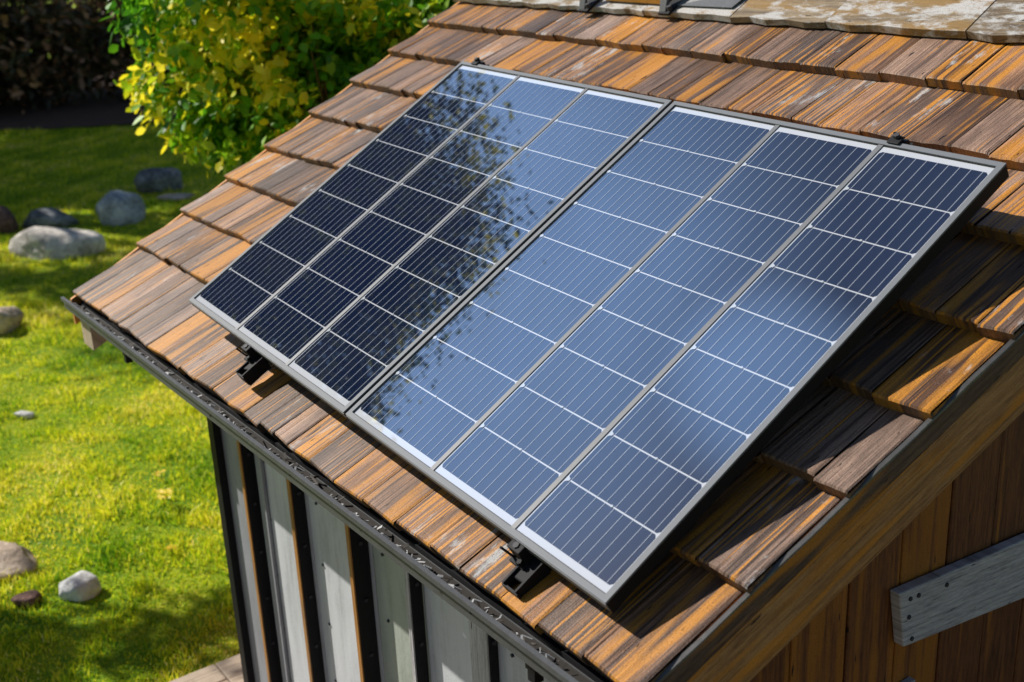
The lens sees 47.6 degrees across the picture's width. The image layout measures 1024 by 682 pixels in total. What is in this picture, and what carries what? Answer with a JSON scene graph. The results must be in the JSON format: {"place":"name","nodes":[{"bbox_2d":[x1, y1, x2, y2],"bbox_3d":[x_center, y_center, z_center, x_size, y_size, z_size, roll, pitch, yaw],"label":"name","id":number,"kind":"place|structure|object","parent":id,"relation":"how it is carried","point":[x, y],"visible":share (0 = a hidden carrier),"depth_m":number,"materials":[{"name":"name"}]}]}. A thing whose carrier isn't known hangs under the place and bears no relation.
{"place":"outdoors","nodes":[
{"label":"outdoors","id":0,"kind":"place"},
{"bbox_2d":[0,0,270,681],"bbox_3d":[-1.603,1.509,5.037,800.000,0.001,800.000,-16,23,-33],"label":"ground","id":1,"kind":"structure","parent":0,"point":[77,615],"depth_m":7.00,"materials":[{"name":"green plant"}]},
{"bbox_2d":[0,205,18,233],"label":"rock","id":2,"kind":"object","parent":1,"relation":"on","point":[8,223],"visible":0.8,"depth_m":13.51,"materials":[{"name":"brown stone"}]},
{"bbox_2d":[0,306,23,334],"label":"rock","id":3,"kind":"object","parent":1,"relation":"on","point":[11,318],"visible":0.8,"depth_m":9.94,"materials":[{"name":"beige stone"}]},
{"bbox_2d":[0,541,37,580],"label":"rock","id":4,"kind":"object","parent":1,"relation":"on","point":[14,557],"visible":0.98,"depth_m":6.04,"materials":[{"name":"beige stone"}]},
{"bbox_2d":[14,411,33,418],"bbox_3d":[-3.394,0.519,8.081,0.148,0.069,0.087,-3,19,0],"label":"rock","id":5,"kind":"object","parent":1,"relation":"on","point":[27,415],"visible":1,"depth_m":8.05,"materials":[{"name":"white stone"}]},
{"bbox_2d":[11,590,41,607],"bbox_3d":[-2.409,1.287,5.739,0.142,0.078,0.107,-3,19,0],"label":"rock","id":6,"kind":"object","parent":1,"relation":"on","point":[30,597],"visible":0.98,"depth_m":5.71,"materials":[{"name":"red stone"}]},
{"bbox_2d":[22,208,77,227],"bbox_3d":[-5.485,-1.426,13.782,0.622,0.316,0.427,6,21,22],"label":"rock","id":7,"kind":"object","parent":1,"relation":"on","point":[49,217],"visible":0.8,"depth_m":13.62,"materials":[{"name":"stone"}]},
{"bbox_2d":[8,226,105,260],"bbox_3d":[-4.877,-1.046,12.508,0.997,0.401,0.610,8,22,27],"label":"rock","id":8,"kind":"object","parent":1,"relation":"on","point":[40,243],"visible":0.8,"depth_m":12.27,"materials":[{"name":"grey stone"}]},
{"bbox_2d":[58,570,101,601],"bbox_3d":[-2.164,1.237,5.800,0.216,0.158,0.165,-3,19,0],"label":"rock","id":9,"kind":"object","parent":1,"relation":"on","point":[82,586],"visible":0.96,"depth_m":5.74,"materials":[{"name":"white stone"}]},
{"bbox_2d":[0,60,202,129],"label":"mulch bed","id":10,"kind":"object","parent":1,"relation":"on","point":[89,110],"visible":0.03,"depth_m":23.52,"materials":[{"name":"black soil"}]},
{"bbox_2d":[0,0,76,57],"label":"dark shrub","id":11,"kind":"object","parent":10,"relation":"on","point":[11,6],"visible":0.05,"depth_m":28.03,"materials":[{"name":"green plant"}]},
{"bbox_2d":[0,0,128,113],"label":"dark shrub","id":12,"kind":"object","parent":10,"relation":"on","point":[27,73],"visible":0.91,"depth_m":24.30,"materials":[{"name":"black plant"}]},
{"bbox_2d":[32,0,158,64],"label":"dark shrub","id":13,"kind":"object","parent":10,"relation":"on","point":[96,1],"visible":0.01,"depth_m":28.37,"materials":[{"name":"green plant"}]},
{"bbox_2d":[54,0,203,100],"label":"dark shrub","id":14,"kind":"object","parent":10,"relation":"on","point":[120,60],"visible":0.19,"depth_m":24.90,"materials":[{"name":"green plant"}]},
{"bbox_2d":[95,190,145,225],"bbox_3d":[-4.689,-1.555,13.911,0.540,0.508,0.603,-3,19,0],"label":"rock","id":15,"kind":"object","parent":1,"relation":"on","point":[117,208],"visible":0.81,"depth_m":13.68,"materials":[{"name":"grey stone"}]},
{"bbox_2d":[134,167,182,192],"bbox_3d":[-4.743,-2.127,15.595,0.633,0.447,0.559,-3,19,0],"label":"rock","id":16,"kind":"object","parent":1,"relation":"on","point":[151,180],"visible":0.9,"depth_m":15.41,"materials":[{"name":"stone"}]},
{"bbox_2d":[155,469,165,480],"bbox_3d":[-2.114,0.815,6.988,0.072,0.074,0.098,-10,21,-21],"label":"yellow flower","id":17,"kind":"object","parent":1,"relation":"on","point":[158,473],"visible":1,"depth_m":6.98,"materials":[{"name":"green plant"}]},
{"bbox_2d":[155,488,173,507],"bbox_3d":[-1.990,0.904,6.641,0.105,0.124,0.160,-4,19,-4],"label":"yellow flower","id":18,"kind":"object","parent":1,"relation":"on","point":[165,491],"visible":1,"depth_m":6.63,"materials":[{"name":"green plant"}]},
{"bbox_2d":[166,544,177,555],"bbox_3d":[-1.795,1.107,6.128,0.062,0.060,0.056,-16,23,-33],"label":"yellow flower","id":19,"kind":"object","parent":1,"relation":"on","point":[168,547],"visible":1,"depth_m":6.12,"materials":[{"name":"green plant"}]},
{"bbox_2d":[157,193,194,201],"bbox_3d":[-4.354,-1.857,15.023,0.450,0.107,0.354,10,23,32],"label":"rock","id":20,"kind":"object","parent":1,"relation":"on","point":[175,196],"visible":0.9,"depth_m":14.91,"materials":[{"name":"grey stone"}]},
{"bbox_2d":[170,654,243,681],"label":"deck board","id":21,"kind":"object","parent":1,"relation":"on","point":[228,669],"visible":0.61,"depth_m":4.95,"materials":[{"name":"brown wood"}]},
{"bbox_2d":[98,0,456,179],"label":"garden bush","id":22,"kind":"object","parent":1,"relation":"on","point":[258,72],"visible":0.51,"depth_m":6.69,"materials":[{"name":"green plant"}]},
{"bbox_2d":[60,0,1023,681],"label":"garden shed","id":23,"kind":"structure","parent":1,"relation":"on","point":[860,518],"depth_m":2.85,"materials":[{"name":"brown wood"}]},
{"bbox_2d":[236,57,488,385],"bbox_3d":[-0.412,-0.408,3.600,0.100,0.811,1.232,12,24,36],"label":"mounting rail","id":24,"kind":"object","parent":23,"relation":"attached to","point":[253,368],"visible":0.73,"depth_m":3.28,"materials":[{"name":"grey metal"}]},
{"bbox_2d":[189,61,671,419],"bbox_3d":[-0.284,-0.379,3.409,1.082,0.715,1.104,-16,23,-33],"label":"solar panel","id":25,"kind":"object","parent":24,"relation":"attached to","point":[347,286],"visible":0.99,"depth_m":3.32,"materials":[{"name":"blue glass"}]},
{"bbox_2d":[578,0,599,12],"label":"ridge bracket","id":26,"kind":"object","parent":23,"relation":"on","point":[586,6],"visible":1,"depth_m":4.33,"materials":[{"name":"metal"}]},
{"bbox_2d":[606,0,659,3],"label":"timber batten","id":27,"kind":"object","parent":23,"relation":"on","point":[649,1],"visible":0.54,"depth_m":4.12,"materials":[{"name":"brown wood"}]},
{"bbox_2d":[658,0,681,15],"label":"ridge bracket","id":28,"kind":"object","parent":23,"relation":"on","point":[667,7],"visible":1,"depth_m":3.99,"materials":[{"name":"metal"}]},
{"bbox_2d":[499,132,913,599],"bbox_3d":[0.443,0.023,2.447,1.162,0.795,0.082,-15,23,-32],"label":"mounting rail","id":29,"kind":"object","parent":23,"relation":"attached to","point":[528,572],"visible":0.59,"depth_m":2.25,"materials":[{"name":"grey metal"}]},
{"bbox_2d":[346,101,1008,612],"bbox_3d":[0.310,-0.081,2.607,1.081,0.713,1.046,-16,23,-33],"label":"solar panel","id":30,"kind":"object","parent":29,"relation":"attached to","point":[602,385],"visible":1,"depth_m":2.50,"materials":[{"name":"blue glass"}]},
{"bbox_2d":[677,0,740,7],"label":"flashing sheet","id":31,"kind":"object","parent":23,"relation":"on","point":[714,3],"visible":1,"depth_m":3.87,"materials":[{"name":"metal"}]}
]}

